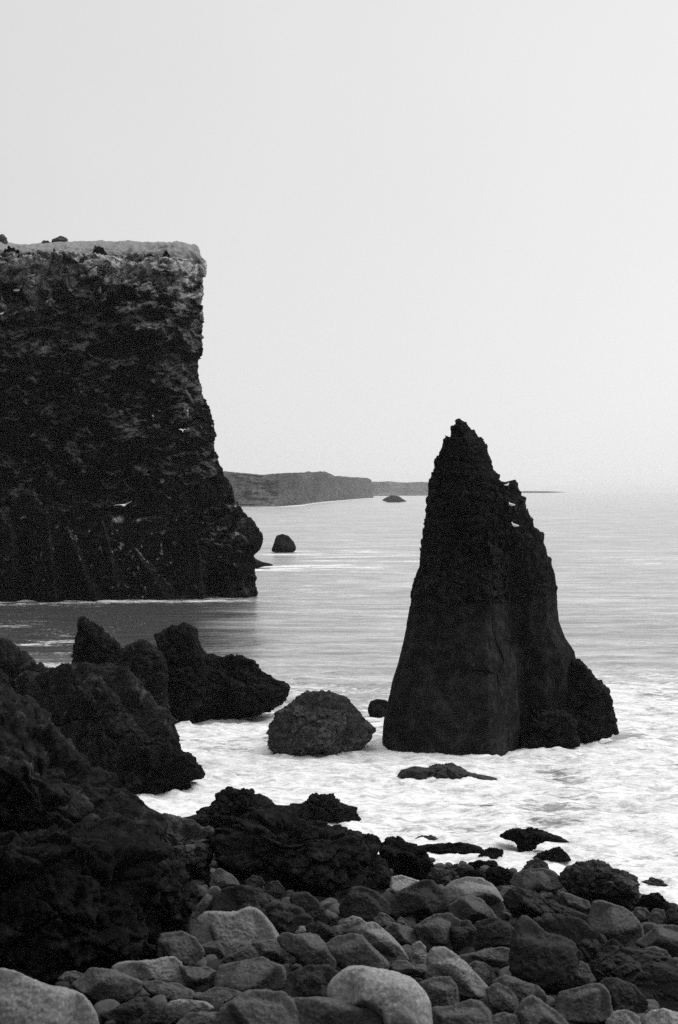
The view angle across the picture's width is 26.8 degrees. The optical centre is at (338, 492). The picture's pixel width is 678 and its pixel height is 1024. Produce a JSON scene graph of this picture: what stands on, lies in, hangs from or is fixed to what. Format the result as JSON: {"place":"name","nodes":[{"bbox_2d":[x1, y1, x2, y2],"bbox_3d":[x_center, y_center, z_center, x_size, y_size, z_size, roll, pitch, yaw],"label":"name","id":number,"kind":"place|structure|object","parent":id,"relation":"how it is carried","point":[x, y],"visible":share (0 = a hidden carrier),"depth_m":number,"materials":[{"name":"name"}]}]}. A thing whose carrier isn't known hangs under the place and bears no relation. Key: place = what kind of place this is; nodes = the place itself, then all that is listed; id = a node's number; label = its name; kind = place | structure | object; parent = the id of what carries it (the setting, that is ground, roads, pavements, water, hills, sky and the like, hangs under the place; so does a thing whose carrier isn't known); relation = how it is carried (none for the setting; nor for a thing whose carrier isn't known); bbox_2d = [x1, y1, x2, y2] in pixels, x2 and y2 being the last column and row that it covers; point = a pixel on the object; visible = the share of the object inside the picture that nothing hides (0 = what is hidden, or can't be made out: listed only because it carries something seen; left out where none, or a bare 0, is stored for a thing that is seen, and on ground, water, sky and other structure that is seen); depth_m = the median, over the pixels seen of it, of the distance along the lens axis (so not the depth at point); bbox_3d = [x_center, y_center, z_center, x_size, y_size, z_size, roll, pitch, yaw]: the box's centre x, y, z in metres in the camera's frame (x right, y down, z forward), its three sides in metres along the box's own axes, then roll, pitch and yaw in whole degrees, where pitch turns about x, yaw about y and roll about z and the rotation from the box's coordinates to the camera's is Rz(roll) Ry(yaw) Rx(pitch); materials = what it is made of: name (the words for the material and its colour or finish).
{"place":"outdoors","nodes":[
{"label":"outdoors","id":0,"kind":"place"},
{"bbox_2d":[0,234,262,602],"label":"sea cliff","id":1,"kind":"structure","parent":0,"point":[102,401],"depth_m":109.35,"materials":[{"name":"stone"}]},
{"bbox_2d":[223,471,372,506],"bbox_3d":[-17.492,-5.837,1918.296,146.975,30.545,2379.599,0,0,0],"label":"headland","id":2,"kind":"structure","parent":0,"point":[277,489],"depth_m":925.22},
{"bbox_2d":[0,493,677,904],"bbox_3d":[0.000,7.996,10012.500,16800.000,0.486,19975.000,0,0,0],"label":"sea","id":3,"kind":"structure","parent":0,"point":[328,607],"depth_m":70.02,"materials":[{"name":"grey liquid"}]},
{"bbox_2d":[71,616,122,665],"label":"rock fin","id":4,"kind":"object","parent":3,"relation":"in","point":[95,643],"visible":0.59,"depth_m":49.91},
{"bbox_2d":[0,637,205,794],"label":"lava outcrop","id":5,"kind":"object","parent":3,"relation":"in","point":[111,717],"visible":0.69,"depth_m":38.65,"materials":[{"name":"stone"}]},
{"bbox_2d":[117,639,170,709],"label":"squat rock","id":6,"kind":"object","parent":3,"relation":"in","point":[144,661],"visible":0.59,"depth_m":47.49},
{"bbox_2d":[154,622,211,723],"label":"rock block","id":7,"kind":"object","parent":3,"relation":"in","point":[184,655],"visible":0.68,"depth_m":49.07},
{"bbox_2d":[194,653,289,722],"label":"rock ridge","id":8,"kind":"object","parent":3,"relation":"on","point":[240,686],"visible":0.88,"depth_m":49.84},
{"bbox_2d":[255,558,272,567],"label":"sea rock","id":9,"kind":"object","parent":3,"relation":"on","point":[259,564],"visible":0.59,"depth_m":151.92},
{"bbox_2d":[272,534,295,552],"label":"islet","id":10,"kind":"object","parent":3,"relation":"in","point":[283,543],"visible":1,"depth_m":192.06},
{"bbox_2d":[266,690,375,755],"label":"sea rock","id":11,"kind":"object","parent":3,"relation":"in","point":[323,722],"visible":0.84,"depth_m":43.02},
{"bbox_2d":[362,833,381,845],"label":"shore rock","id":12,"kind":"object","parent":3,"relation":"in","point":[373,839],"visible":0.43,"depth_m":31.89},
{"bbox_2d":[368,699,387,717],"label":"sea rock","id":13,"kind":"object","parent":3,"relation":"in","point":[376,708],"visible":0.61,"depth_m":51.02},
{"bbox_2d":[382,495,406,501],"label":"skerry","id":14,"kind":"structure","parent":3,"relation":"in","point":[392,498],"depth_m":1149.34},
{"bbox_2d":[397,762,496,780],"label":"sea rock","id":15,"kind":"object","parent":3,"relation":"in","point":[452,771],"visible":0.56,"depth_m":39.33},
{"bbox_2d":[419,842,483,854],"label":"shore rock","id":16,"kind":"object","parent":3,"relation":"in","point":[460,848],"visible":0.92,"depth_m":31.30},
{"bbox_2d":[478,847,503,858],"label":"shore rock","id":17,"kind":"object","parent":3,"relation":"in","point":[493,853],"visible":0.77,"depth_m":30.82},
{"bbox_2d":[382,418,618,755],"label":"sea stack","id":18,"kind":"object","parent":3,"relation":"in","point":[489,663],"visible":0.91,"depth_m":44.20,"materials":[{"name":"stone"}]},
{"bbox_2d":[500,827,568,851],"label":"shore rock","id":19,"kind":"object","parent":3,"relation":"in","point":[529,839],"visible":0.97,"depth_m":31.53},
{"bbox_2d":[520,858,548,870],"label":"shore rock","id":20,"kind":"object","parent":3,"relation":"in","point":[535,863],"visible":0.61,"depth_m":29.30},
{"bbox_2d":[533,846,570,862],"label":"shore rock","id":21,"kind":"object","parent":3,"relation":"in","point":[557,854],"visible":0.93,"depth_m":30.67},
{"bbox_2d":[641,877,668,886],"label":"shore rock","id":22,"kind":"object","parent":3,"relation":"in","point":[654,881],"visible":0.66,"depth_m":28.75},
{"bbox_2d":[0,0,677,492],"label":"sky","id":23,"kind":"structure","parent":0,"point":[408,219],"materials":[{"name":"white"}]},
{"bbox_2d":[48,855,677,1011],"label":"beach","id":24,"kind":"structure","parent":0,"point":[665,1003],"depth_m":20.05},
{"bbox_2d":[0,968,98,1023],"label":"boulder","id":25,"kind":"object","parent":24,"relation":"on","point":[24,999],"visible":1,"depth_m":11.23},
{"bbox_2d":[58,970,82,985],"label":"boulder","id":26,"kind":"object","parent":24,"relation":"on","point":[71,977],"visible":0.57,"depth_m":14.03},
{"bbox_2d":[0,683,198,984],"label":"lava outcrop","id":27,"kind":"object","parent":24,"relation":"on","point":[92,874],"visible":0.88,"depth_m":15.11,"materials":[{"name":"stone"}]},
{"bbox_2d":[94,999,118,1013],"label":"beach stone","id":28,"kind":"object","parent":24,"relation":"on","point":[105,1005],"visible":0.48,"depth_m":12.74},
{"bbox_2d":[71,967,142,1002],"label":"boulder","id":29,"kind":"object","parent":24,"relation":"on","point":[96,984],"visible":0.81,"depth_m":13.04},
{"bbox_2d":[100,996,155,1023],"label":"boulder","id":30,"kind":"object","parent":24,"relation":"on","point":[131,1010],"visible":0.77,"depth_m":12.20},
{"bbox_2d":[111,956,189,987],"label":"boulder","id":31,"kind":"object","parent":24,"relation":"on","point":[166,969],"visible":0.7,"depth_m":14.01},
{"bbox_2d":[151,994,166,1005],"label":"beach stone","id":32,"kind":"object","parent":24,"relation":"on","point":[160,1000],"visible":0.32,"depth_m":13.00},
{"bbox_2d":[140,1005,180,1023],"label":"boulder","id":33,"kind":"object","parent":24,"relation":"on","point":[164,1014],"visible":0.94,"depth_m":11.97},
{"bbox_2d":[143,980,195,1001],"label":"boulder","id":34,"kind":"object","parent":24,"relation":"on","point":[170,991],"visible":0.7,"depth_m":13.18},
{"bbox_2d":[155,931,204,965],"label":"boulder","id":35,"kind":"object","parent":24,"relation":"on","point":[185,948],"visible":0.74,"depth_m":15.38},
{"bbox_2d":[175,1006,190,1017],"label":"beach stone","id":36,"kind":"object","parent":24,"relation":"on","point":[183,1011],"visible":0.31,"depth_m":12.52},
{"bbox_2d":[166,999,213,1012],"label":"boulder","id":37,"kind":"object","parent":24,"relation":"on","point":[194,1006],"visible":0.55,"depth_m":12.67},
{"bbox_2d":[179,965,215,989],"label":"boulder","id":38,"kind":"object","parent":24,"relation":"on","point":[192,977],"visible":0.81,"depth_m":13.84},
{"bbox_2d":[177,1011,218,1023],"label":"boulder","id":39,"kind":"object","parent":24,"relation":"on","point":[203,1017],"visible":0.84,"depth_m":11.64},
{"bbox_2d":[192,957,206,966],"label":"beach stone","id":40,"kind":"object","parent":24,"relation":"on","point":[202,962],"visible":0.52,"depth_m":15.37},
{"bbox_2d":[193,983,213,992],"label":"beach stone","id":41,"kind":"object","parent":24,"relation":"on","point":[200,988],"visible":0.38,"depth_m":13.79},
{"bbox_2d":[189,886,220,926],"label":"boulder","id":42,"kind":"object","parent":24,"relation":"on","point":[204,904],"visible":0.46,"depth_m":18.32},
{"bbox_2d":[206,960,220,970],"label":"beach stone","id":43,"kind":"object","parent":24,"relation":"on","point":[214,964],"visible":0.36,"depth_m":15.21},
{"bbox_2d":[209,1001,224,1011],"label":"beach stone","id":44,"kind":"object","parent":24,"relation":"on","point":[216,1005],"visible":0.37,"depth_m":12.96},
{"bbox_2d":[193,987,240,1002],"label":"boulder","id":45,"kind":"object","parent":24,"relation":"on","point":[220,994],"visible":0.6,"depth_m":13.06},
{"bbox_2d":[209,868,239,889],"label":"boulder","id":46,"kind":"object","parent":24,"relation":"on","point":[221,879],"visible":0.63,"depth_m":22.87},
{"bbox_2d":[188,906,278,946],"bbox_3d":[-1.248,5.192,16.873,1.128,0.565,0.595,0,0,0],"label":"boulder","id":47,"kind":"object","parent":24,"relation":"on","point":[248,924],"visible":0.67,"depth_m":16.71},
{"bbox_2d":[222,942,260,963],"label":"boulder","id":48,"kind":"object","parent":24,"relation":"on","point":[241,952],"visible":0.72,"depth_m":15.48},
{"bbox_2d":[213,956,286,991],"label":"boulder","id":49,"kind":"object","parent":24,"relation":"on","point":[261,972],"visible":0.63,"depth_m":13.70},
{"bbox_2d":[244,875,265,888],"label":"boulder","id":50,"kind":"object","parent":24,"relation":"on","point":[254,881],"visible":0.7,"depth_m":23.20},
{"bbox_2d":[217,989,300,1023],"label":"boulder","id":51,"kind":"object","parent":24,"relation":"on","point":[260,1006],"visible":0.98,"depth_m":11.49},
{"bbox_2d":[211,884,313,934],"bbox_3d":[-0.974,5.369,18.205,1.322,0.768,1.076,0,0,0],"label":"boulder","id":52,"kind":"object","parent":24,"relation":"on","point":[282,917],"visible":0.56,"depth_m":17.98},
{"bbox_2d":[262,880,284,899],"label":"boulder","id":53,"kind":"object","parent":24,"relation":"on","point":[275,889],"visible":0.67,"depth_m":21.66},
{"bbox_2d":[251,938,297,964],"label":"boulder","id":54,"kind":"object","parent":24,"relation":"on","point":[272,950],"visible":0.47,"depth_m":15.51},
{"bbox_2d":[163,786,393,896],"bbox_3d":[-1.459,6.839,29.321,4.899,2.599,11.698,0,0,0],"label":"lava outcrop","id":55,"kind":"object","parent":24,"relation":"on","point":[241,833],"visible":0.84,"depth_m":24.22,"materials":[{"name":"stone"}]},
{"bbox_2d":[277,932,336,969],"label":"boulder","id":56,"kind":"object","parent":24,"relation":"on","point":[305,949],"visible":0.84,"depth_m":14.92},
{"bbox_2d":[281,964,338,997],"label":"boulder","id":57,"kind":"object","parent":24,"relation":"on","point":[309,980],"visible":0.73,"depth_m":13.40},
{"bbox_2d":[289,891,330,924],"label":"boulder","id":58,"kind":"object","parent":24,"relation":"on","point":[310,904],"visible":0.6,"depth_m":18.92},
{"bbox_2d":[305,921,342,941],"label":"boulder","id":59,"kind":"object","parent":24,"relation":"on","point":[325,932],"visible":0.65,"depth_m":17.50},
{"bbox_2d":[329,903,339,915],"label":"beach stone","id":60,"kind":"object","parent":24,"relation":"on","point":[334,907],"visible":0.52,"depth_m":20.64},
{"bbox_2d":[292,996,383,1023],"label":"boulder","id":61,"kind":"object","parent":24,"relation":"on","point":[320,1010],"visible":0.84,"depth_m":11.52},
{"bbox_2d":[344,916,364,926],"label":"boulder","id":62,"kind":"object","parent":24,"relation":"on","point":[351,921],"visible":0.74,"depth_m":18.45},
{"bbox_2d":[326,933,390,971],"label":"boulder","id":63,"kind":"object","parent":24,"relation":"on","point":[349,949],"visible":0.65,"depth_m":15.02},
{"bbox_2d":[339,885,391,921],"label":"boulder","id":64,"kind":"object","parent":24,"relation":"on","point":[365,904],"visible":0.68,"depth_m":19.24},
{"bbox_2d":[327,965,432,1023],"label":"boulder","id":65,"kind":"object","parent":24,"relation":"on","point":[390,996],"visible":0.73,"depth_m":11.54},
{"bbox_2d":[357,922,408,961],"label":"boulder","id":66,"kind":"object","parent":24,"relation":"on","point":[384,943],"visible":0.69,"depth_m":15.83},
{"bbox_2d":[374,912,394,928],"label":"boulder","id":67,"kind":"object","parent":24,"relation":"on","point":[382,920],"visible":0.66,"depth_m":18.82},
{"bbox_2d":[385,922,418,945],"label":"boulder","id":68,"kind":"object","parent":24,"relation":"on","point":[402,934],"visible":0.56,"depth_m":16.92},
{"bbox_2d":[395,917,410,927],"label":"boulder","id":69,"kind":"object","parent":24,"relation":"on","point":[402,921],"visible":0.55,"depth_m":18.69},
{"bbox_2d":[389,875,418,894],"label":"boulder","id":70,"kind":"object","parent":24,"relation":"on","point":[398,883],"visible":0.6,"depth_m":22.66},
{"bbox_2d":[379,836,434,879],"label":"shore rock","id":71,"kind":"object","parent":24,"relation":"on","point":[401,856],"visible":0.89,"depth_m":25.61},
{"bbox_2d":[409,941,426,965],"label":"boulder","id":72,"kind":"object","parent":24,"relation":"on","point":[418,954],"visible":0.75,"depth_m":15.57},
{"bbox_2d":[388,879,449,923],"bbox_3d":[1.104,5.703,19.769,0.896,0.673,0.788,0,0,0],"label":"boulder","id":73,"kind":"object","parent":24,"relation":"on","point":[420,901],"visible":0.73,"depth_m":19.55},
{"bbox_2d":[416,964,426,979],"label":"beach stone","id":74,"kind":"object","parent":24,"relation":"on","point":[423,966],"visible":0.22,"depth_m":15.20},
{"bbox_2d":[390,959,426,976],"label":"boulder","id":75,"kind":"object","parent":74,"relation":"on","point":[406,967],"visible":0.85,"depth_m":15.01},
{"bbox_2d":[414,913,460,951],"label":"boulder","id":76,"kind":"object","parent":24,"relation":"on","point":[433,930],"visible":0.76,"depth_m":16.79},
{"bbox_2d":[418,976,459,1006],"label":"boulder","id":77,"kind":"object","parent":24,"relation":"on","point":[441,991],"visible":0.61,"depth_m":13.11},
{"bbox_2d":[428,867,459,885],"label":"shore rock","id":78,"kind":"object","parent":24,"relation":"on","point":[443,876],"visible":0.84,"depth_m":24.77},
{"bbox_2d":[444,863,466,874],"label":"shore rock","id":79,"kind":"object","parent":24,"relation":"on","point":[457,867],"visible":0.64,"depth_m":27.42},
{"bbox_2d":[426,946,487,999],"bbox_3d":[1.160,4.643,13.691,0.654,0.512,0.396,0,0,8],"label":"boulder","id":80,"kind":"object","parent":24,"relation":"on","point":[459,971],"visible":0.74,"depth_m":13.58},
{"bbox_2d":[432,999,492,1023],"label":"boulder","id":81,"kind":"object","parent":24,"relation":"on","point":[470,1011],"visible":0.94,"depth_m":11.74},
{"bbox_2d":[450,919,475,952],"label":"boulder","id":82,"kind":"object","parent":24,"relation":"on","point":[462,935],"visible":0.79,"depth_m":16.78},
{"bbox_2d":[456,947,474,955],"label":"beach stone","id":83,"kind":"object","parent":24,"relation":"on","point":[464,950],"visible":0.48,"depth_m":16.74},
{"bbox_2d":[447,894,496,924],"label":"boulder","id":84,"kind":"object","parent":24,"relation":"on","point":[473,909],"visible":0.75,"depth_m":19.41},
{"bbox_2d":[458,869,485,877],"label":"shore rock","id":85,"kind":"object","parent":24,"relation":"on","point":[470,873],"visible":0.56,"depth_m":26.15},
{"bbox_2d":[443,876,504,913],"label":"boulder","id":86,"kind":"object","parent":24,"relation":"on","point":[488,893],"visible":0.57,"depth_m":20.85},
{"bbox_2d":[468,960,496,986],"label":"boulder","id":87,"kind":"object","parent":24,"relation":"on","point":[485,972],"visible":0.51,"depth_m":14.42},
{"bbox_2d":[468,860,497,867],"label":"shore rock","id":88,"kind":"object","parent":24,"relation":"on","point":[480,863],"visible":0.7,"depth_m":29.13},
{"bbox_2d":[459,947,509,968],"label":"boulder","id":89,"kind":"object","parent":24,"relation":"on","point":[496,957],"visible":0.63,"depth_m":15.69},
{"bbox_2d":[473,917,513,951],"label":"boulder","id":90,"kind":"object","parent":24,"relation":"on","point":[493,932],"visible":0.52,"depth_m":17.09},
{"bbox_2d":[486,866,512,886],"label":"shore rock","id":91,"kind":"object","parent":24,"relation":"on","point":[497,876],"visible":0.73,"depth_m":25.30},
{"bbox_2d":[485,982,518,1012],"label":"boulder","id":92,"kind":"object","parent":24,"relation":"on","point":[501,997],"visible":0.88,"depth_m":13.09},
{"bbox_2d":[498,966,511,976],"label":"beach stone","id":93,"kind":"object","parent":24,"relation":"on","point":[504,970],"visible":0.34,"depth_m":15.38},
{"bbox_2d":[497,885,513,897],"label":"boulder","id":94,"kind":"object","parent":24,"relation":"on","point":[503,890],"visible":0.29,"depth_m":23.22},
{"bbox_2d":[492,1012,519,1023],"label":"boulder","id":95,"kind":"object","parent":24,"relation":"on","point":[504,1018],"visible":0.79,"depth_m":11.85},
{"bbox_2d":[492,974,547,1002],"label":"boulder","id":96,"kind":"object","parent":24,"relation":"on","point":[520,989],"visible":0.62,"depth_m":13.60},
{"bbox_2d":[509,868,562,892],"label":"boulder","id":97,"kind":"object","parent":24,"relation":"on","point":[537,880],"visible":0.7,"depth_m":24.99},
{"bbox_2d":[513,994,568,1023],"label":"boulder","id":98,"kind":"object","parent":24,"relation":"on","point":[531,1009],"visible":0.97,"depth_m":11.86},
{"bbox_2d":[508,915,578,994],"bbox_3d":[2.087,4.732,14.493,0.732,0.818,0.752,0,0,0],"label":"boulder","id":99,"kind":"object","parent":24,"relation":"on","point":[544,961],"visible":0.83,"depth_m":14.22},
{"bbox_2d":[503,887,587,921],"bbox_3d":[2.979,5.941,20.345,1.304,0.656,0.886,0,0,0],"label":"boulder","id":100,"kind":"object","parent":24,"relation":"on","point":[518,902],"visible":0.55,"depth_m":20.11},
{"bbox_2d":[558,891,590,911],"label":"boulder","id":101,"kind":"object","parent":24,"relation":"on","point":[565,899],"visible":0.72,"depth_m":22.55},
{"bbox_2d":[554,983,613,1023],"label":"boulder","id":102,"kind":"object","parent":24,"relation":"on","point":[590,1003],"visible":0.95,"depth_m":12.89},
{"bbox_2d":[576,961,595,985],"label":"boulder","id":103,"kind":"object","parent":24,"relation":"on","point":[585,976],"visible":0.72,"depth_m":14.98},
{"bbox_2d":[557,859,640,910],"bbox_3d":[4.424,6.679,24.171,1.361,0.933,1.009,0,0,0],"label":"shore rock","id":104,"kind":"object","parent":24,"relation":"on","point":[593,880],"visible":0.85,"depth_m":23.88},
{"bbox_2d":[533,913,677,1001],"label":"boulder","id":105,"kind":"object","parent":24,"relation":"on","point":[649,973],"visible":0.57,"depth_m":15.60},
{"bbox_2d":[587,900,643,946],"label":"boulder","id":106,"kind":"object","parent":24,"relation":"on","point":[622,925],"visible":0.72,"depth_m":18.52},
{"bbox_2d":[605,1009,640,1023],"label":"boulder","id":107,"kind":"object","parent":24,"relation":"on","point":[623,1016],"visible":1,"depth_m":12.37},
{"bbox_2d":[599,977,648,1013],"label":"boulder","id":108,"kind":"object","parent":24,"relation":"on","point":[626,995],"visible":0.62,"depth_m":13.30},
{"bbox_2d":[632,907,649,922],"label":"boulder","id":109,"kind":"object","parent":24,"relation":"on","point":[641,914],"visible":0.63,"depth_m":21.64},
{"bbox_2d":[632,892,672,913],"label":"shore rock","id":110,"kind":"object","parent":24,"relation":"on","point":[650,902],"visible":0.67,"depth_m":24.21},
{"bbox_2d":[635,924,677,957],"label":"boulder","id":111,"kind":"object","parent":24,"relation":"on","point":[664,936],"visible":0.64,"depth_m":17.83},
{"bbox_2d":[648,908,665,924],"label":"boulder","id":112,"kind":"object","parent":24,"relation":"on","point":[657,916],"visible":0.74,"depth_m":21.48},
{"bbox_2d":[645,946,670,956],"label":"boulder","id":113,"kind":"object","parent":24,"relation":"on","point":[658,950],"visible":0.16,"depth_m":16.49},
{"bbox_2d":[643,1008,677,1023],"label":"boulder","id":114,"kind":"object","parent":24,"relation":"on","point":[662,1016],"visible":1,"depth_m":12.56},
{"bbox_2d":[661,908,677,925],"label":"boulder","id":115,"kind":"object","parent":24,"relation":"on","point":[671,915],"visible":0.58,"depth_m":21.63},
{"bbox_2d":[372,481,428,495],"bbox_3d":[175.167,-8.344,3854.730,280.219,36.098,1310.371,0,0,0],"label":"headland","id":116,"kind":"structure","parent":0,"point":[386,488],"depth_m":3376.45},
{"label":"beach stone","id":117,"kind":"object","parent":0,"visible":0},
{"bbox_2d":[202,940,229,957],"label":"boulder","id":118,"kind":"object","parent":117,"relation":"on","point":[219,948],"visible":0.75,"depth_m":15.89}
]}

